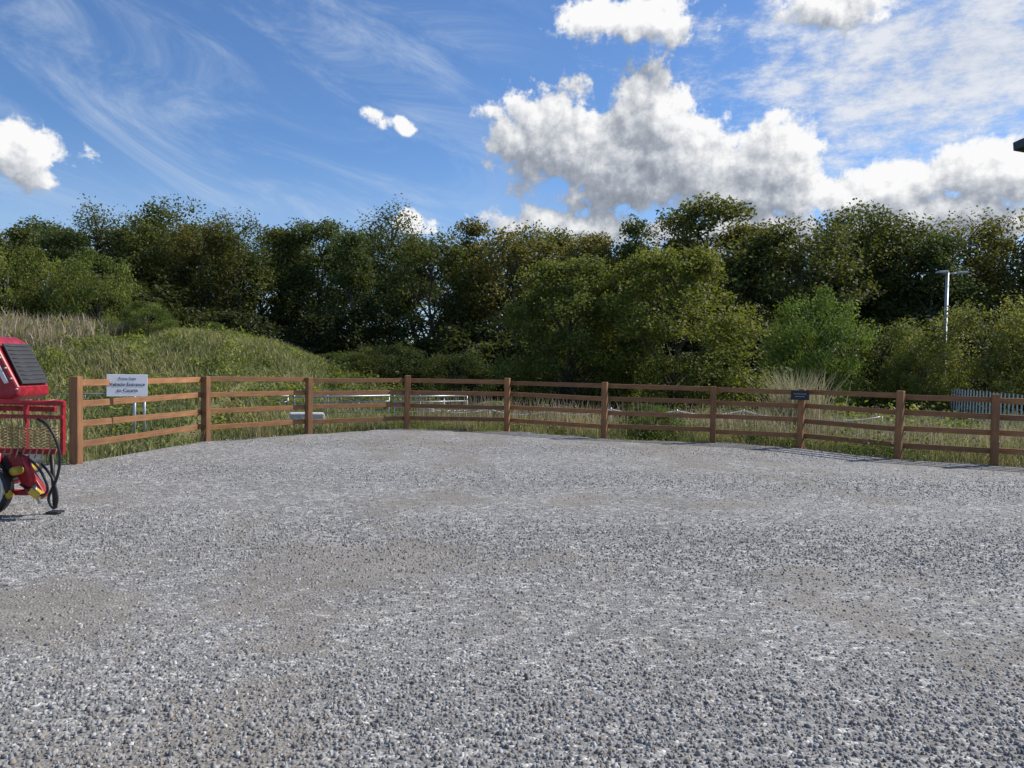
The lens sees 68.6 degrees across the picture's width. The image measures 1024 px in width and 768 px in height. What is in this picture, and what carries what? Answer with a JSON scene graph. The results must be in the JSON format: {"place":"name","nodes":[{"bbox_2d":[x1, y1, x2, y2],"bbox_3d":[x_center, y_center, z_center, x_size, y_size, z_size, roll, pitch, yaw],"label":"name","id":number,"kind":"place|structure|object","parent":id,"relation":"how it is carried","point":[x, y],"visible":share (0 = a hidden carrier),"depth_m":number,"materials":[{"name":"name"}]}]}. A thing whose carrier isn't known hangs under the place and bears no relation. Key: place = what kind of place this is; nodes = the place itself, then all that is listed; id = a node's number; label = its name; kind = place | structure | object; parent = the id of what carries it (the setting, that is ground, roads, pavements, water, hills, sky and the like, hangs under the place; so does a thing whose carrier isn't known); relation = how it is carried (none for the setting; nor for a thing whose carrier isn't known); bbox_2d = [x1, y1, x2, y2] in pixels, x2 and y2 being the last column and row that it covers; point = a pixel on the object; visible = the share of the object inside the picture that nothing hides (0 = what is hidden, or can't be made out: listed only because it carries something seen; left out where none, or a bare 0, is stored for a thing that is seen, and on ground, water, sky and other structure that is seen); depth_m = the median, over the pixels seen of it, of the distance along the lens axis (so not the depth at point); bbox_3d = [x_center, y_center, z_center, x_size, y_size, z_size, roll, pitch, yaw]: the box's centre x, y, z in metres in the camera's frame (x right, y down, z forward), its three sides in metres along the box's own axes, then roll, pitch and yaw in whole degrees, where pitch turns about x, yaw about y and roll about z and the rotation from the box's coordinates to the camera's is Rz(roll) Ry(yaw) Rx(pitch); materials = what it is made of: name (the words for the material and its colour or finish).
{"place":"outdoors","nodes":[
{"label":"outdoors","id":0,"kind":"place"},
{"bbox_2d":[0,429,1023,767],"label":"gravel yard","id":1,"kind":"structure","parent":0,"point":[590,463],"depth_m":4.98,"materials":[{"name":"grey gravel"}]},
{"bbox_2d":[0,337,65,514],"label":"red farm implement","id":2,"kind":"object","parent":1,"relation":"on","point":[23,378],"visible":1,"depth_m":7.11,"materials":[{"name":"paint"}]},
{"bbox_2d":[0,340,1023,466],"bbox_3d":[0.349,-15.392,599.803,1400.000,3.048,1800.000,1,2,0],"label":"ground","id":3,"kind":"structure","parent":0,"point":[220,401],"depth_m":18.43,"materials":[{"name":"green plant"}]},
{"bbox_2d":[0,233,81,319],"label":"birch shrub","id":4,"kind":"object","parent":3,"relation":"on","point":[16,281],"visible":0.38,"depth_m":36.42,"materials":[{"name":"green plant"}]},
{"bbox_2d":[2,264,109,322],"bbox_3d":[-22.839,-3.474,38.031,4.896,5.697,5.112,0,2,-41],"label":"birch shrub","id":5,"kind":"object","parent":3,"relation":"on","point":[36,289],"visible":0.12,"depth_m":37.31,"materials":[{"name":"green plant"}]},
{"bbox_2d":[0,428,136,463],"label":"verge grass","id":6,"kind":"structure","parent":3,"relation":"on","point":[55,458],"depth_m":11.71,"materials":[{"name":"green plant"}]},
{"bbox_2d":[0,308,162,352],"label":"rosebay willowherb","id":7,"kind":"object","parent":3,"relation":"on","point":[91,330],"visible":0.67,"depth_m":22.24,"materials":[{"name":"plant"}]},
{"bbox_2d":[35,244,148,327],"bbox_3d":[-19.722,-3.685,35.971,4.030,5.878,4.631,2,2,13],"label":"birch shrub","id":8,"kind":"object","parent":3,"relation":"on","point":[85,292],"visible":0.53,"depth_m":35.14,"materials":[{"name":"green plant"}]},
{"bbox_2d":[96,315,154,336],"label":"elder shrub","id":9,"kind":"object","parent":3,"relation":"on","point":[113,322],"visible":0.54,"depth_m":23.73,"materials":[{"name":"green plant"}]},
{"bbox_2d":[133,396,145,432],"bbox_3d":[-7.889,0.723,15.877,0.243,1.250,0.060,0,2,-31],"label":"marker post","id":10,"kind":"object","parent":3,"relation":"on","point":[134,414],"depth_m":15.83,"materials":[{"name":"metal"}]},
{"bbox_2d":[118,300,180,336],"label":"elder shrub","id":11,"kind":"object","parent":3,"relation":"on","point":[169,322],"visible":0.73,"depth_m":24.26,"materials":[{"name":"green plant"}]},
{"bbox_2d":[202,321,227,334],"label":"elder shrub","id":12,"kind":"object","parent":3,"relation":"on","point":[215,325],"visible":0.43,"depth_m":24.94,"materials":[{"name":"green plant"}]},
{"bbox_2d":[0,305,439,456],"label":"long grass","id":13,"kind":"structure","parent":3,"relation":"on","point":[298,362],"depth_m":19.84,"materials":[{"name":"green plant"}]},
{"bbox_2d":[49,392,467,415],"bbox_3d":[-6.046,0.786,19.058,10.498,1.136,0.458,1,2,-22],"label":"steel barrier","id":14,"kind":"object","parent":3,"relation":"on","point":[327,402],"visible":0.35,"depth_m":19.71,"materials":[{"name":"silver metal"}]},
{"bbox_2d":[289,412,323,432],"bbox_3d":[-4.622,0.895,16.883,0.750,0.500,0.400,1,2,-17],"label":"concrete block","id":15,"kind":"object","parent":3,"relation":"on","point":[301,415],"depth_m":16.68,"materials":[{"name":"white concrete"}]},
{"bbox_2d":[316,351,387,372],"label":"bramble bush","id":16,"kind":"object","parent":3,"relation":"on","point":[357,356],"visible":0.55,"depth_m":27.54,"materials":[{"name":"green plant"}]},
{"bbox_2d":[349,342,441,389],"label":"bramble bush","id":17,"kind":"object","parent":3,"relation":"on","point":[394,360],"visible":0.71,"depth_m":28.62,"materials":[{"name":"green plant"}]},
{"bbox_2d":[322,348,470,415],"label":"bank weeds","id":18,"kind":"object","parent":3,"relation":"on","point":[354,373],"visible":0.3,"depth_m":25.36,"materials":[{"name":"green plant"}]},
{"bbox_2d":[403,348,497,404],"bbox_3d":[-2.305,-0.217,29.885,3.976,2.512,3.808,1,2,-2],"label":"bramble bush","id":19,"kind":"object","parent":3,"relation":"on","point":[468,365],"visible":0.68,"depth_m":29.31,"materials":[{"name":"green plant"}]},
{"bbox_2d":[0,188,1023,413],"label":"distant treeline","id":20,"kind":"object","parent":3,"relation":"on","point":[872,271],"visible":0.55,"depth_m":43.14,"materials":[{"name":"green plant"}]},
{"bbox_2d":[56,415,1023,466],"bbox_3d":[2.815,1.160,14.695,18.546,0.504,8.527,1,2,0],"label":"verge grass","id":21,"kind":"structure","parent":3,"relation":"on","point":[264,432],"depth_m":15.56,"materials":[{"name":"green plant"}]},
{"bbox_2d":[68,375,1023,465],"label":"timber fence","id":22,"kind":"object","parent":3,"relation":"on","point":[77,423],"visible":0.87,"depth_m":14.94,"materials":[{"name":"brown wood"}]},
{"bbox_2d":[106,374,147,396],"bbox_3d":[-5.872,0.021,11.443,0.560,0.335,0.055,0,2,-34],"label":"entrance sign","id":23,"kind":"object","parent":22,"relation":"attached to","point":[127,385],"visible":1,"depth_m":11.42,"materials":[{"name":"white metal"}]},
{"bbox_2d":[791,390,808,399],"bbox_3d":[5.715,0.222,14.885,0.340,0.190,0.018,2,2,25],"label":"notice sign","id":24,"kind":"object","parent":22,"relation":"attached to","point":[799,395],"visible":1,"depth_m":14.88,"materials":[{"name":"metal"}]},
{"bbox_2d":[483,253,667,411],"bbox_3d":[2.183,-1.822,28.422,7.108,6.301,6.397,1,2,-20],"label":"willow tree","id":25,"kind":"object","parent":3,"relation":"on","point":[554,368],"visible":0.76,"depth_m":27.31,"materials":[{"name":"green plant"}]},
{"bbox_2d":[423,407,882,432],"bbox_3d":[3.486,1.153,19.914,11.921,1.090,0.759,1,2,5],"label":"rope barrier","id":26,"kind":"object","parent":3,"relation":"on","point":[743,410],"visible":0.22,"depth_m":19.93,"materials":[{"name":"metal"}]},
{"bbox_2d":[622,403,684,439],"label":"gorse bush","id":27,"kind":"object","parent":3,"relation":"on","point":[656,409],"visible":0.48,"depth_m":17.05,"materials":[{"name":"green plant"}]},
{"bbox_2d":[331,389,1023,464],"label":"long grass","id":28,"kind":"structure","parent":3,"relation":"on","point":[378,414],"depth_m":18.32,"materials":[{"name":"green plant"}]},
{"bbox_2d":[573,242,794,414],"bbox_3d":[5.927,-1.826,27.688,7.358,6.513,8.021,3,2,42],"label":"willow tree","id":29,"kind":"object","parent":3,"relation":"on","point":[695,265],"visible":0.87,"depth_m":26.06,"materials":[{"name":"green plant"}]},
{"bbox_2d":[381,389,1023,444],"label":"nettle patch","id":30,"kind":"object","parent":3,"relation":"on","point":[846,412],"visible":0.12,"depth_m":22.85,"materials":[{"name":"green plant"}]},
{"bbox_2d":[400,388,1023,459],"bbox_3d":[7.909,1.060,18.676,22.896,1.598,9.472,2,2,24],"label":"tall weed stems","id":31,"kind":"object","parent":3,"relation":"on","point":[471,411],"visible":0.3,"depth_m":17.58,"materials":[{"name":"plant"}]},
{"bbox_2d":[748,309,834,409],"bbox_3d":[12.168,-0.868,33.083,3.408,4.834,3.264,1,2,-14],"label":"hazel shrub","id":32,"kind":"object","parent":3,"relation":"on","point":[766,347],"visible":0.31,"depth_m":32.72,"materials":[{"name":"green plant"}]},
{"bbox_2d":[742,367,853,433],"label":"ornamental grass","id":33,"kind":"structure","parent":3,"relation":"on","point":[785,398],"depth_m":18.39,"materials":[{"name":"plant"}]},
{"bbox_2d":[589,411,1023,465],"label":"fence foot weeds","id":34,"kind":"object","parent":3,"relation":"on","point":[889,451],"visible":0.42,"depth_m":15.01,"materials":[{"name":"green plant"}]},
{"bbox_2d":[762,281,881,414],"bbox_3d":[13.309,-1.370,31.978,4.414,5.875,5.072,2,2,30],"label":"hazel shrub","id":35,"kind":"object","parent":3,"relation":"on","point":[840,328],"visible":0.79,"depth_m":31.21,"materials":[{"name":"green plant"}]},
{"bbox_2d":[824,315,957,409],"bbox_3d":[16.823,-0.783,33.813,5.680,4.798,5.440,2,2,12],"label":"hazel shrub","id":36,"kind":"object","parent":3,"relation":"on","point":[907,332],"visible":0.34,"depth_m":32.88,"materials":[{"name":"green plant"}]},
{"bbox_2d":[804,396,1021,445],"bbox_3d":[10.196,1.041,17.846,7.752,1.576,9.547,1,2,0],"label":"buddleia bush","id":37,"kind":"object","parent":3,"relation":"on","point":[891,420],"visible":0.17,"depth_m":18.52,"materials":[{"name":"green plant"}]},
{"bbox_2d":[874,334,981,415],"bbox_3d":[17.146,-0.281,31.026,3.482,3.642,3.635,1,2,-20],"label":"willow shrub","id":38,"kind":"object","parent":3,"relation":"on","point":[935,391],"visible":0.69,"depth_m":30.60,"materials":[{"name":"green plant"}]},
{"bbox_2d":[935,271,968,409],"bbox_3d":[18.632,-1.641,31.956,1.293,6.320,0.300,1,2,0],"label":"street lamp","id":39,"kind":"object","parent":3,"relation":"on","point":[947,273],"visible":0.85,"depth_m":31.85,"materials":[{"name":"metal"}]},
{"bbox_2d":[887,289,1023,413],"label":"willow shrub","id":40,"kind":"object","parent":3,"relation":"on","point":[959,317],"visible":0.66,"depth_m":29.99,"materials":[{"name":"green plant"}]},
{"bbox_2d":[950,388,1023,429],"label":"palisade fence","id":41,"kind":"object","parent":3,"relation":"on","point":[978,420],"visible":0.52,"depth_m":25.95,"materials":[{"name":"metal"}]},
{"bbox_2d":[965,301,1023,414],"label":"willow shrub","id":42,"kind":"object","parent":3,"relation":"on","point":[1008,372],"visible":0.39,"depth_m":30.24,"materials":[{"name":"green plant"}]},
{"bbox_2d":[1013,138,1023,152],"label":"floodlight mast","id":43,"kind":"object","parent":3,"relation":"on","point":[1018,145],"visible":1,"depth_m":19.84,"materials":[{"name":"metal"}]},
{"bbox_2d":[0,0,1023,355],"label":"sky","id":44,"kind":"structure","parent":0,"point":[578,116],"materials":[{"name":"blue"}]}
]}

